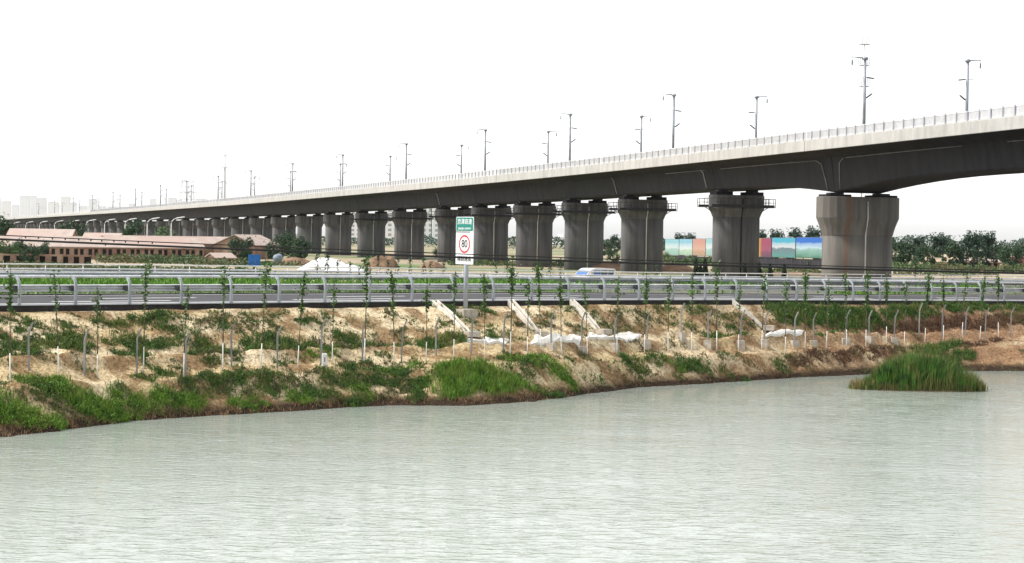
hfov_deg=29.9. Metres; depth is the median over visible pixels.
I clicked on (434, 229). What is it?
apartment block
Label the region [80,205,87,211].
apartment block
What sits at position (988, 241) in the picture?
tree
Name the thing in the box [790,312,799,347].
fence post
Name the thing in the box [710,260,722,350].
sapling
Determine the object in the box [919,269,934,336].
sapling
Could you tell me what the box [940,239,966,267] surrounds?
tree
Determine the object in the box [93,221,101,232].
bridge pier
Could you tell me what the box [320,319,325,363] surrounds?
fence post
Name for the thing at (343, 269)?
covered heap
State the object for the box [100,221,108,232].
bridge pier
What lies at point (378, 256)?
young tree
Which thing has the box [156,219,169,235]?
bridge pier
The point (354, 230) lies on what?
apartment block
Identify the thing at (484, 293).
sapling
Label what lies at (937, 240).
tree
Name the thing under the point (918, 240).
tree
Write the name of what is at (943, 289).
sapling
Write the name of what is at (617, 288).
sapling
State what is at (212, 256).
brick shed
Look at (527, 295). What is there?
sapling
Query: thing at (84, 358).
fence post
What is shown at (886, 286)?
sapling
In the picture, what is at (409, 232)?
bridge pier
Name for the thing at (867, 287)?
sapling
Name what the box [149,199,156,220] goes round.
apartment block
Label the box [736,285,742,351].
sapling
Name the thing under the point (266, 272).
sapling
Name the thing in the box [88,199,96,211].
apartment block
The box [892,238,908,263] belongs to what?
tree
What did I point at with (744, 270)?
conifer shrub
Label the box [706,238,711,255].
billboard
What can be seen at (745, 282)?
guardrail
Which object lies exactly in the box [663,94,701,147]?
catenary mast
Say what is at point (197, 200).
apartment block
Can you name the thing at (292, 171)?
catenary mast
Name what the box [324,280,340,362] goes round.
sapling
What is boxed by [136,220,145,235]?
bridge pier
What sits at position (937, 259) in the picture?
brick shed
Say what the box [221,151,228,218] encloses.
telecom mast
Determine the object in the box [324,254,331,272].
young tree
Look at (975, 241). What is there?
tree
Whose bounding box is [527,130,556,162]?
catenary mast
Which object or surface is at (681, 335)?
fence post
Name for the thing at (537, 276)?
sapling
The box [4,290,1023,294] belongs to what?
verge
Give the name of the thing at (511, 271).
sapling
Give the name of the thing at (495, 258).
overhead cable
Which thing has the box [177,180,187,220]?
power pylon
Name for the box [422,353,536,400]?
bank grass
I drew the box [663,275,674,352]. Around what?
sapling
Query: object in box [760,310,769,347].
fence post
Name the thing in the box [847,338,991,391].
reed clump
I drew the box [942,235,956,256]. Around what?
tree
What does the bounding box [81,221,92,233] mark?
bridge pier
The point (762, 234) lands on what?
tree
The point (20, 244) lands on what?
tree
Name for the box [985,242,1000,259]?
tree
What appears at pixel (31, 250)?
tree
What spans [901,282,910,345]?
sapling
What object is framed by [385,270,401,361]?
sapling
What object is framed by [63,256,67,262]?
doorway
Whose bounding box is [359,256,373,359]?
sapling
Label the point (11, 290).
sapling
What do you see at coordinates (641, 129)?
catenary mast
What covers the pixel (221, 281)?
sapling
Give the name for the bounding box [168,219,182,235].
bridge pier
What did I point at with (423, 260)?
young tree
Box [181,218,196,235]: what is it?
bridge pier
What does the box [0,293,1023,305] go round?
road
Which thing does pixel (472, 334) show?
fence post
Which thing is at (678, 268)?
rubble heap
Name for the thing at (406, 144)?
catenary mast
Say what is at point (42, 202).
apartment block
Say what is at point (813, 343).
fence post
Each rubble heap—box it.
[279,257,310,265]
[364,255,394,267]
[387,256,398,267]
[419,261,446,268]
[589,263,620,270]
[663,265,693,271]
[763,272,820,275]
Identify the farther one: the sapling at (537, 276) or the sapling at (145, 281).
the sapling at (537, 276)
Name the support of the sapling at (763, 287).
on the bank slope
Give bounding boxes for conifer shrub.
[692,258,699,284]
[701,258,708,275]
[741,262,747,284]
[756,262,762,275]
[767,263,772,276]
[781,263,786,276]
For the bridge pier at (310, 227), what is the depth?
489.22 m
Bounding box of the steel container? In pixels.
[248,254,259,265]
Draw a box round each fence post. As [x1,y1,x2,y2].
[27,322,33,369]
[83,329,89,375]
[136,328,141,373]
[184,333,189,375]
[230,323,235,365]
[276,326,282,367]
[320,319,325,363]
[362,318,367,360]
[401,320,407,360]
[435,317,439,355]
[470,315,476,354]
[502,311,508,350]
[545,311,556,350]
[577,312,586,353]
[609,313,618,351]
[643,310,651,348]
[675,303,686,341]
[703,310,711,349]
[737,310,744,350]
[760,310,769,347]
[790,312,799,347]
[809,312,817,347]
[841,310,850,345]
[864,310,873,343]
[891,310,898,345]
[918,303,922,336]
[942,305,945,335]
[965,306,969,334]
[984,307,989,338]
[1010,307,1014,337]
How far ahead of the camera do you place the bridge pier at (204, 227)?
642.64 m
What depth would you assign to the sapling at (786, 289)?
123.55 m
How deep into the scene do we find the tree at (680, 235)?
479.39 m
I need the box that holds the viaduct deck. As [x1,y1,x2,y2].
[1,104,1023,223]
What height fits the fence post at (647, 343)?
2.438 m
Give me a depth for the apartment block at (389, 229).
1299.57 m
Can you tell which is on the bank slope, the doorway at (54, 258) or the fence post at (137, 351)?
the fence post at (137, 351)
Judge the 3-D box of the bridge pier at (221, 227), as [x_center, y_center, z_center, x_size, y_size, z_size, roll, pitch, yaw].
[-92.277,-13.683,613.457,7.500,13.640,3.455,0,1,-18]
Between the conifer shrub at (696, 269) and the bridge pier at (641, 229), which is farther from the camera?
the bridge pier at (641, 229)
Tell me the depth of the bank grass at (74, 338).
99.36 m
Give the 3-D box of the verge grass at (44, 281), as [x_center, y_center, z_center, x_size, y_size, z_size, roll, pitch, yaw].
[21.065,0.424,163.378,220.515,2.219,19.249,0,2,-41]
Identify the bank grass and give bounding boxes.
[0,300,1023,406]
[0,319,876,429]
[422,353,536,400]
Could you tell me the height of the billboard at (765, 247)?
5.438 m
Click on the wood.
(513, 241)
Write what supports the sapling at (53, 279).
on the bank slope
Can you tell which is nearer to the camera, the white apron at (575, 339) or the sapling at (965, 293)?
the white apron at (575, 339)
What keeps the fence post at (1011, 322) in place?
on the bank slope
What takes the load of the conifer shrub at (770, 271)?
on the ground at (355, 260)
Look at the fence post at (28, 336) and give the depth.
85.80 m
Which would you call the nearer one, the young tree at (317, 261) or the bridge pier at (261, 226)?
the young tree at (317, 261)
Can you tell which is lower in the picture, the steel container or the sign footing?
the sign footing
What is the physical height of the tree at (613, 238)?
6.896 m
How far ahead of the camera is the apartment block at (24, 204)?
5777.67 m
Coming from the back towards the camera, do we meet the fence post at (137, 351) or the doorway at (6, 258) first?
the doorway at (6, 258)
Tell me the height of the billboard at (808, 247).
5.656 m
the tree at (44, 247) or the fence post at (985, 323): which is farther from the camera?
the tree at (44, 247)
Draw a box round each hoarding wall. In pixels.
[669,255,706,262]
[759,257,821,266]
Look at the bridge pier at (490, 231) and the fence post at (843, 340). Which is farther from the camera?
the bridge pier at (490, 231)
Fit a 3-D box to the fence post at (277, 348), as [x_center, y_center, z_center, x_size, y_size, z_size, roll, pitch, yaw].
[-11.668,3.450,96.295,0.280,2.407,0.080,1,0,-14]
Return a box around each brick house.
[0,235,204,259]
[6,228,77,235]
[83,233,122,236]
[99,235,226,255]
[214,234,278,258]
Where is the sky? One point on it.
(99, 98)
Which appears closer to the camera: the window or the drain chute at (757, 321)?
the drain chute at (757, 321)
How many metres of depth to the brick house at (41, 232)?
374.14 m
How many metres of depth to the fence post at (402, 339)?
101.31 m
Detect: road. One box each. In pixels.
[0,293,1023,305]
[37,280,1023,287]
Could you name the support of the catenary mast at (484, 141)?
on the viaduct deck
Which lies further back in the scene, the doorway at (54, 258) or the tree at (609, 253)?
the tree at (609, 253)
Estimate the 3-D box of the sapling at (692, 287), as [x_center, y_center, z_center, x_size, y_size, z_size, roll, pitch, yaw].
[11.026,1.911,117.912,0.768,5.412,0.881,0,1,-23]
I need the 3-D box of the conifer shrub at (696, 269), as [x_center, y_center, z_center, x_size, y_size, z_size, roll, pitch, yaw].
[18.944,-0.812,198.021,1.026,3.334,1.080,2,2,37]
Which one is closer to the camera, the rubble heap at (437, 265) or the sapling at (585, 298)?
the sapling at (585, 298)
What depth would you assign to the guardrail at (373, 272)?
161.60 m
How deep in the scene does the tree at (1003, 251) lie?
439.86 m
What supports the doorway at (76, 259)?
in the ruined wall at (72, 259)
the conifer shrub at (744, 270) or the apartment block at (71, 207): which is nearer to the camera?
the conifer shrub at (744, 270)
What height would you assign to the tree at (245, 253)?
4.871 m
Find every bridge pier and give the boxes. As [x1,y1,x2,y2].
[49,222,53,228]
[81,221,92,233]
[87,221,99,232]
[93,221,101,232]
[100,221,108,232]
[108,221,117,232]
[116,220,132,233]
[125,220,135,234]
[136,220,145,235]
[145,220,156,235]
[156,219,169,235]
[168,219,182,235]
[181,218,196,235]
[196,218,212,236]
[212,217,230,236]
[229,216,250,234]
[249,216,272,239]
[271,215,296,249]
[295,213,323,253]
[323,212,353,254]
[350,210,391,256]
[386,208,433,259]
[428,206,470,261]
[465,204,513,263]
[505,202,561,266]
[553,198,616,269]
[608,195,677,273]
[697,190,775,293]
[816,192,898,294]
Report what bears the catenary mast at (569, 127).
on the viaduct deck
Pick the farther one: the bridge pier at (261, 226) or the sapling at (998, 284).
the bridge pier at (261, 226)
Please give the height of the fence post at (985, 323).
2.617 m
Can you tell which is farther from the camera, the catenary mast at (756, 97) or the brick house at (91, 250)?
the brick house at (91, 250)
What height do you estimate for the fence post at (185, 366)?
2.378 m
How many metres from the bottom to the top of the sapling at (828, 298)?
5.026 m
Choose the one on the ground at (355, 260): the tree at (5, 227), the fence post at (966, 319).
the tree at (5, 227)
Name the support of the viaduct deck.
on the bridge pier at (641, 229)
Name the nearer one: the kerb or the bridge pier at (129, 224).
the kerb
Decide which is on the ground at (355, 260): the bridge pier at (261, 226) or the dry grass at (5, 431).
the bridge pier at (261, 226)
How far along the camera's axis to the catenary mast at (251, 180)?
538.69 m
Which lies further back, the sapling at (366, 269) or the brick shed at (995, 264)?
the brick shed at (995, 264)
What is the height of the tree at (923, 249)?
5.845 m
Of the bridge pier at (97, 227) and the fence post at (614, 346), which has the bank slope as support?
the fence post at (614, 346)
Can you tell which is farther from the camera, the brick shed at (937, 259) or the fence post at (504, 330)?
the brick shed at (937, 259)
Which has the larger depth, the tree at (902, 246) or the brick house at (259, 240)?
the tree at (902, 246)
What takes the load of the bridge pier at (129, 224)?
on the ground at (355, 260)
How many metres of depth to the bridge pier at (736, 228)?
245.07 m
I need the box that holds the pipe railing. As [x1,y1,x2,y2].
[0,263,1023,294]
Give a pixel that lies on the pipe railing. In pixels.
(155, 265)
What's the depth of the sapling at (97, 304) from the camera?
88.58 m
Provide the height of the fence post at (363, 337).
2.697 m
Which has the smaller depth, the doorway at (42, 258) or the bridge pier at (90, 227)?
the doorway at (42, 258)
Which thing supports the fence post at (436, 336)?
on the bank slope
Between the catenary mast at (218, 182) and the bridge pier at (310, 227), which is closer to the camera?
the bridge pier at (310, 227)
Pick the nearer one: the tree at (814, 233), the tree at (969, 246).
the tree at (814, 233)
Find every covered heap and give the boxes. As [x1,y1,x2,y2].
[297,257,344,270]
[324,264,363,270]
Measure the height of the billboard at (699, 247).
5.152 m
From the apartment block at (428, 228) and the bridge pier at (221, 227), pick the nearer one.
the bridge pier at (221, 227)
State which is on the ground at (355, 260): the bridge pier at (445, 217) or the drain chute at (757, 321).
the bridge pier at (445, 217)
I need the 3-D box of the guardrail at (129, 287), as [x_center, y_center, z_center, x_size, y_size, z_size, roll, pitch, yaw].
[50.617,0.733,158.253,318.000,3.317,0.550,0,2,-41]
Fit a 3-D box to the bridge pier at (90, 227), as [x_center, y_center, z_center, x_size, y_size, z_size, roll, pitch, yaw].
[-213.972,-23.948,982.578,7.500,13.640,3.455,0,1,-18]
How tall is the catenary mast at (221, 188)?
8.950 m
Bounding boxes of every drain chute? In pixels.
[432,300,480,336]
[508,299,548,336]
[570,299,611,334]
[732,299,774,330]
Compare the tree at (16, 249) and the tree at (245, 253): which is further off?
the tree at (245, 253)
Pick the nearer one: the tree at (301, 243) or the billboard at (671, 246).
the tree at (301, 243)
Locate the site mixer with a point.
(278, 257)
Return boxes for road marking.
[51,293,979,301]
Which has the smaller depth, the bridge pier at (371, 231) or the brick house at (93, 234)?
the brick house at (93, 234)
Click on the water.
(816, 470)
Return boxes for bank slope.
[0,304,1023,436]
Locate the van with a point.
(598, 269)
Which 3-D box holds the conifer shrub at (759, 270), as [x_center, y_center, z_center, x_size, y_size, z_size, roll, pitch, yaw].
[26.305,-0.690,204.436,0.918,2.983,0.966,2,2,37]
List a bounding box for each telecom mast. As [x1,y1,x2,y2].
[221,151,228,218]
[858,27,870,196]
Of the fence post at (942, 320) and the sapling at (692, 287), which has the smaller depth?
the sapling at (692, 287)
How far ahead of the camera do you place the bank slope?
104.89 m
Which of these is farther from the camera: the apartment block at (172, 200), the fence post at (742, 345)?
the apartment block at (172, 200)
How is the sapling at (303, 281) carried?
on the bank slope
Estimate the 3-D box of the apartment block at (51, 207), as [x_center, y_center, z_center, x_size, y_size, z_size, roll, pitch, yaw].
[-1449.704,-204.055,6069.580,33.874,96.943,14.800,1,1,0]
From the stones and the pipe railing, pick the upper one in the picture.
the pipe railing
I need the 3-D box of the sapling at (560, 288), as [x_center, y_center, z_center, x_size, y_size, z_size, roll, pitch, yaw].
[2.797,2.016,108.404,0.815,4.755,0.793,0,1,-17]
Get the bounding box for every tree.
[0,213,15,234]
[0,240,20,259]
[3,237,30,253]
[18,244,41,262]
[37,239,53,254]
[55,218,88,235]
[120,216,147,235]
[151,226,176,235]
[227,235,251,260]
[237,235,255,253]
[263,229,295,258]
[290,234,314,258]
[313,254,320,272]
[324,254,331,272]
[374,252,381,273]
[394,256,400,273]
[420,257,426,273]
[603,239,613,255]
[605,249,619,260]
[606,234,620,252]
[674,232,687,255]
[685,232,695,238]
[759,229,769,257]
[766,228,786,257]
[784,227,805,258]
[803,225,821,259]
[892,236,916,265]
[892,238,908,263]
[908,234,928,264]
[914,241,944,263]
[929,232,946,259]
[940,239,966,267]
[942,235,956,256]
[954,234,976,257]
[958,230,987,267]
[978,230,1002,267]
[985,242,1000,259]
[994,242,1011,263]
[996,243,1023,268]
[1014,240,1023,256]
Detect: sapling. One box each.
[0,264,19,381]
[46,269,60,374]
[89,284,104,377]
[139,259,153,371]
[181,286,191,376]
[216,262,233,368]
[257,259,275,368]
[295,271,310,367]
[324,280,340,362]
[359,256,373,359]
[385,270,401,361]
[421,279,434,359]
[450,271,459,358]
[479,273,489,357]
[504,256,521,353]
[522,279,532,353]
[532,261,549,348]
[554,276,567,354]
[581,284,589,355]
[612,274,624,353]
[640,270,651,353]
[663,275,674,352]
[686,272,698,352]
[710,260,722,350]
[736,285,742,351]
[761,271,769,349]
[781,281,791,353]
[800,269,809,349]
[822,279,834,348]
[840,272,849,346]
[860,271,873,346]
[880,273,891,342]
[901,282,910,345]
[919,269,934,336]
[937,274,948,338]
[960,273,970,340]
[976,276,988,340]
[990,268,1003,336]
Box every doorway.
[4,256,9,262]
[40,256,44,263]
[52,256,56,262]
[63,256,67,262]
[74,257,78,263]
[84,257,90,263]
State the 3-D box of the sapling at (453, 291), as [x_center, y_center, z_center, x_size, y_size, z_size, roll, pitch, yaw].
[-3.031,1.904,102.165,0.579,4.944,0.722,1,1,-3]
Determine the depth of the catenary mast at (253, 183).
591.86 m
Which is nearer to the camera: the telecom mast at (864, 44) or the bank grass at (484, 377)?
the bank grass at (484, 377)
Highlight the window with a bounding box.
[59,248,63,254]
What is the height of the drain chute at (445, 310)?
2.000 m
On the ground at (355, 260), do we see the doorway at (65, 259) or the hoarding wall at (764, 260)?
the hoarding wall at (764, 260)
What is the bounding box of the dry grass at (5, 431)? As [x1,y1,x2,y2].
[0,348,1015,436]
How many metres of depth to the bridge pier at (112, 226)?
888.53 m
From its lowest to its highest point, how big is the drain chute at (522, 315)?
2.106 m
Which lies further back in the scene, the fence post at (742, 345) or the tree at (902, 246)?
the tree at (902, 246)
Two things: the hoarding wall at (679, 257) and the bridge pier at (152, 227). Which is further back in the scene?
the bridge pier at (152, 227)
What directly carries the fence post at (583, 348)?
on the bank slope
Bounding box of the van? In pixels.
[576,268,616,283]
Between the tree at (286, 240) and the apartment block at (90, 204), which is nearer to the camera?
the tree at (286, 240)
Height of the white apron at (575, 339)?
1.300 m
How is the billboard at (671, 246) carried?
on the ground at (355, 260)
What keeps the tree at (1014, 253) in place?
on the ground at (355, 260)
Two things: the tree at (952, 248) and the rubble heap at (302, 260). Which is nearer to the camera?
the rubble heap at (302, 260)
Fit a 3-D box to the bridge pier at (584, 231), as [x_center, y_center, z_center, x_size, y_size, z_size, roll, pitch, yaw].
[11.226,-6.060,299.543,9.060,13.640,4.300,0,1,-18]
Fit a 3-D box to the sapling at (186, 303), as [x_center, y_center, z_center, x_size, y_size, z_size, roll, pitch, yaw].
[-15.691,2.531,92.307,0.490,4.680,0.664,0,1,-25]
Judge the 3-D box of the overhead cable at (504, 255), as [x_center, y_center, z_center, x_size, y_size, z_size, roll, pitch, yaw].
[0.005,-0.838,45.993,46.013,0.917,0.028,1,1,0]
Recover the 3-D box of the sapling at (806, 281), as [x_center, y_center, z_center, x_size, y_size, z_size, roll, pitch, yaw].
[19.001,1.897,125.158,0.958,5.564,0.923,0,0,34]
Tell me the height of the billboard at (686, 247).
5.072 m
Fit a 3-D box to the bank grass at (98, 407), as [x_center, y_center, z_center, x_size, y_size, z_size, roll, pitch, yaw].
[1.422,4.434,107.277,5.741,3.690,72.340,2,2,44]
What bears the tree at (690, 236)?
on the ground at (355, 260)
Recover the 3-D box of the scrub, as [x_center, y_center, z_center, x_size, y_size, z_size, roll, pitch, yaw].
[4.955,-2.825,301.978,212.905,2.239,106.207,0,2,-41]
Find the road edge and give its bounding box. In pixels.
[0,300,1023,311]
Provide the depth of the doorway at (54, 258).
268.47 m
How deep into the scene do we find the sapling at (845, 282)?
127.92 m
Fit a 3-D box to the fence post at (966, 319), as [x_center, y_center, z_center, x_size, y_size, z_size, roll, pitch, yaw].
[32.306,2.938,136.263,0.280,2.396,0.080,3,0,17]
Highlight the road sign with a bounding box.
[456,217,473,308]
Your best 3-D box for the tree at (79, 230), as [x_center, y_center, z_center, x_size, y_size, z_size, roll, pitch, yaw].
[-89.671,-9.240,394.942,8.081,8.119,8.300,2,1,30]
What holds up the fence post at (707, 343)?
on the bank slope
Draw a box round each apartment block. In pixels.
[1,201,10,217]
[11,204,18,217]
[20,195,29,216]
[30,196,36,215]
[37,198,46,214]
[48,202,58,214]
[60,196,69,213]
[70,202,76,212]
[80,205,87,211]
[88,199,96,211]
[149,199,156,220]
[168,197,176,220]
[196,198,206,219]
[351,212,357,241]
[384,210,394,242]
[423,208,431,243]
[432,208,437,243]
[553,234,563,245]
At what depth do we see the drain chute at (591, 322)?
115.39 m
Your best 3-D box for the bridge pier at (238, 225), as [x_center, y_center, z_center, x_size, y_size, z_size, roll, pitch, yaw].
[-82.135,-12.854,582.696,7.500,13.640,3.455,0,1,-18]
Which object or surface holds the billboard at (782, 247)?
on the ground at (355, 260)
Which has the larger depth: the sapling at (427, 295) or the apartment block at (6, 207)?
the apartment block at (6, 207)
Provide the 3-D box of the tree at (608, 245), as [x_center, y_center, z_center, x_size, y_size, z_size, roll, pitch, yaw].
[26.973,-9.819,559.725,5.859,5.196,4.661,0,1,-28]
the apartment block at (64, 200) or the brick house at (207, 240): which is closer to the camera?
the brick house at (207, 240)
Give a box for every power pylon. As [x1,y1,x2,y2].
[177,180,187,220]
[184,180,196,202]
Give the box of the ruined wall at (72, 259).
[0,253,90,263]
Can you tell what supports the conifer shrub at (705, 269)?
on the ground at (355, 260)
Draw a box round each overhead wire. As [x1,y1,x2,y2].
[33,36,1019,205]
[66,68,1022,205]
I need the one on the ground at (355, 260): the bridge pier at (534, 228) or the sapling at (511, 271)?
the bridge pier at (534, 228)
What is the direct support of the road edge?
on the road at (25, 299)
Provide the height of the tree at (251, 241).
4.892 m
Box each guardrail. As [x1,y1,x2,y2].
[0,268,1023,285]
[0,272,1023,286]
[0,275,1023,305]
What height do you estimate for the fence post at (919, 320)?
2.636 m
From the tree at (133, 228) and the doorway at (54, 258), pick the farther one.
the tree at (133, 228)
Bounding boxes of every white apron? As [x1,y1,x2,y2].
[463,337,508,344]
[531,333,580,345]
[586,331,641,341]
[765,329,803,336]
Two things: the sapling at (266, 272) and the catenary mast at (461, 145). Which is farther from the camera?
the catenary mast at (461, 145)
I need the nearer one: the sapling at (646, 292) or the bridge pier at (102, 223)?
the sapling at (646, 292)
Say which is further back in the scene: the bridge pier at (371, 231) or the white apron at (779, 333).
the bridge pier at (371, 231)
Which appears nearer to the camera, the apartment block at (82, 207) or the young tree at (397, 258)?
the young tree at (397, 258)
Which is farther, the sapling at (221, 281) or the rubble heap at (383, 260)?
the rubble heap at (383, 260)
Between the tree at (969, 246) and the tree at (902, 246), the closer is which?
the tree at (902, 246)
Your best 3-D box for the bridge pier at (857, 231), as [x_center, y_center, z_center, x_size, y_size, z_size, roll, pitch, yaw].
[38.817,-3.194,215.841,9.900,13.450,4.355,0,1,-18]
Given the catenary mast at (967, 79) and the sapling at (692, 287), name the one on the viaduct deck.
the catenary mast at (967, 79)
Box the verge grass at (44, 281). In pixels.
[0,273,1023,294]
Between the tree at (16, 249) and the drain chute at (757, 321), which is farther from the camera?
the tree at (16, 249)
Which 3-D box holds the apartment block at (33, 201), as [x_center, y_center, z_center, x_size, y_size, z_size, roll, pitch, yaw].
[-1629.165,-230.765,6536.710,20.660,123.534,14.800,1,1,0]
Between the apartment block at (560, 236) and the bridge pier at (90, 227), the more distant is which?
the apartment block at (560, 236)
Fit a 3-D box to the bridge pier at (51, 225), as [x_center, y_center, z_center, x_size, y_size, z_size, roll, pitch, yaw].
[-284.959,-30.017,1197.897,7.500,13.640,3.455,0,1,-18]
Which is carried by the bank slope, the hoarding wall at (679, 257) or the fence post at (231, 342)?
the fence post at (231, 342)
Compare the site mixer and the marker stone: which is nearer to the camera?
the marker stone
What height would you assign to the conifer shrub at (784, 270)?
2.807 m
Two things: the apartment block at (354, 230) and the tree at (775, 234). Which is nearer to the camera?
the tree at (775, 234)
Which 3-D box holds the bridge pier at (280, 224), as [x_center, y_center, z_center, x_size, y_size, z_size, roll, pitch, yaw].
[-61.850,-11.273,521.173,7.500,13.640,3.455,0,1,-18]
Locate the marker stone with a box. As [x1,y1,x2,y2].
[322,353,326,367]
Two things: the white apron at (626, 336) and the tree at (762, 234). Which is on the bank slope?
the white apron at (626, 336)
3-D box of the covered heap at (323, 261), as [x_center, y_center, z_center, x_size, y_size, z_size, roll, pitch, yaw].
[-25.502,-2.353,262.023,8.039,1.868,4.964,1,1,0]
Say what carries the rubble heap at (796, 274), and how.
on the ground at (355, 260)
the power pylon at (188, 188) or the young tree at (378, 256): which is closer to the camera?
the young tree at (378, 256)
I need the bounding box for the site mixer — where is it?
[273,253,282,265]
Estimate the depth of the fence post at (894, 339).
132.02 m
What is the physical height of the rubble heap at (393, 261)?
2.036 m
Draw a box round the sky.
[0,0,1023,246]
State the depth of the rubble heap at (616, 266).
298.54 m
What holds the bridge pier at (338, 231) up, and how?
on the ground at (355, 260)
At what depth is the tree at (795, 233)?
402.06 m
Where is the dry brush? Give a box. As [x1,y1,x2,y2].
[787,311,1023,367]
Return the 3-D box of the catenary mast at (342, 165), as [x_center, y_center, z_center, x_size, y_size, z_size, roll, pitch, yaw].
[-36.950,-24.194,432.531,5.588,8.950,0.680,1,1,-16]
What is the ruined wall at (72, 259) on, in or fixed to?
on the ground at (355, 260)
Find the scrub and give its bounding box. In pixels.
[0,252,1023,276]
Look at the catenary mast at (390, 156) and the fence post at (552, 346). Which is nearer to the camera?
the fence post at (552, 346)
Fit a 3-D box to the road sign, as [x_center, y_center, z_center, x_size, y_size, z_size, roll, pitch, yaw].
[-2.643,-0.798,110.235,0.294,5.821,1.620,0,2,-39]
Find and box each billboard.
[665,239,679,255]
[679,239,692,255]
[693,239,705,256]
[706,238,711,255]
[759,238,771,257]
[772,237,795,258]
[796,237,821,259]
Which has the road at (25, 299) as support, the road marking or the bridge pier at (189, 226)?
the road marking
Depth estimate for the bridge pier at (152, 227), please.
765.58 m
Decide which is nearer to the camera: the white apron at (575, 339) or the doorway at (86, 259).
the white apron at (575, 339)
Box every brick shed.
[205,253,236,263]
[932,257,955,267]
[958,259,1001,268]
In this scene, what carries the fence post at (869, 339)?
on the bank slope
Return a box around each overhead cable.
[0,235,1023,271]
[0,238,1023,273]
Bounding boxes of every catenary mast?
[212,181,226,198]
[213,175,227,198]
[245,170,262,195]
[245,176,259,194]
[290,163,303,190]
[324,163,346,185]
[336,154,354,185]
[374,155,396,180]
[400,143,424,178]
[444,144,468,176]
[477,129,507,170]
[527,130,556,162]
[560,113,591,160]
[623,115,650,151]
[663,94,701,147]
[735,95,767,137]
[851,56,897,133]
[939,59,980,110]
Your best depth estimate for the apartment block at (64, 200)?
6753.15 m
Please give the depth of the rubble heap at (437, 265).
288.89 m
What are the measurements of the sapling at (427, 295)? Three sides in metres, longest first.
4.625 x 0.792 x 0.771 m
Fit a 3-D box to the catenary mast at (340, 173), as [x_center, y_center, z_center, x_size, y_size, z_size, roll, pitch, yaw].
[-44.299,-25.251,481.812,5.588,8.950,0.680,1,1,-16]
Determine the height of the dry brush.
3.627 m
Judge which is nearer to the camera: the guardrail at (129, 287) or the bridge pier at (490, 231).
the guardrail at (129, 287)
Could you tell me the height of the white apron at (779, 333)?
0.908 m
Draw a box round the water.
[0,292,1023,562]
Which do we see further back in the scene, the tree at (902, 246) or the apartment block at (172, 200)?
the apartment block at (172, 200)
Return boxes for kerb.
[0,299,1023,305]
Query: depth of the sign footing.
109.38 m
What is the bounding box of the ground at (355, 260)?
[0,235,1023,285]
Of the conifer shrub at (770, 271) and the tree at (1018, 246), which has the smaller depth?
the conifer shrub at (770, 271)
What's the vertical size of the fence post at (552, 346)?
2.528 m
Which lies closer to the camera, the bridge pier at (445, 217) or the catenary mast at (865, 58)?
the catenary mast at (865, 58)
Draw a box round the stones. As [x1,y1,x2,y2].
[1,306,1022,426]
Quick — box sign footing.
[455,309,477,318]
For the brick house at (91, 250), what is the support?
on the ground at (355, 260)
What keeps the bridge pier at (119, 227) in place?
on the ground at (355, 260)
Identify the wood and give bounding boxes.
[296,234,1023,256]
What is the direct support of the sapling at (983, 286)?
on the bank slope
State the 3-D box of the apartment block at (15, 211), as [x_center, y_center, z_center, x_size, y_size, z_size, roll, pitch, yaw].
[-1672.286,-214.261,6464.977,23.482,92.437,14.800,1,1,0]
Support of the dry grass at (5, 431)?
on the bank slope

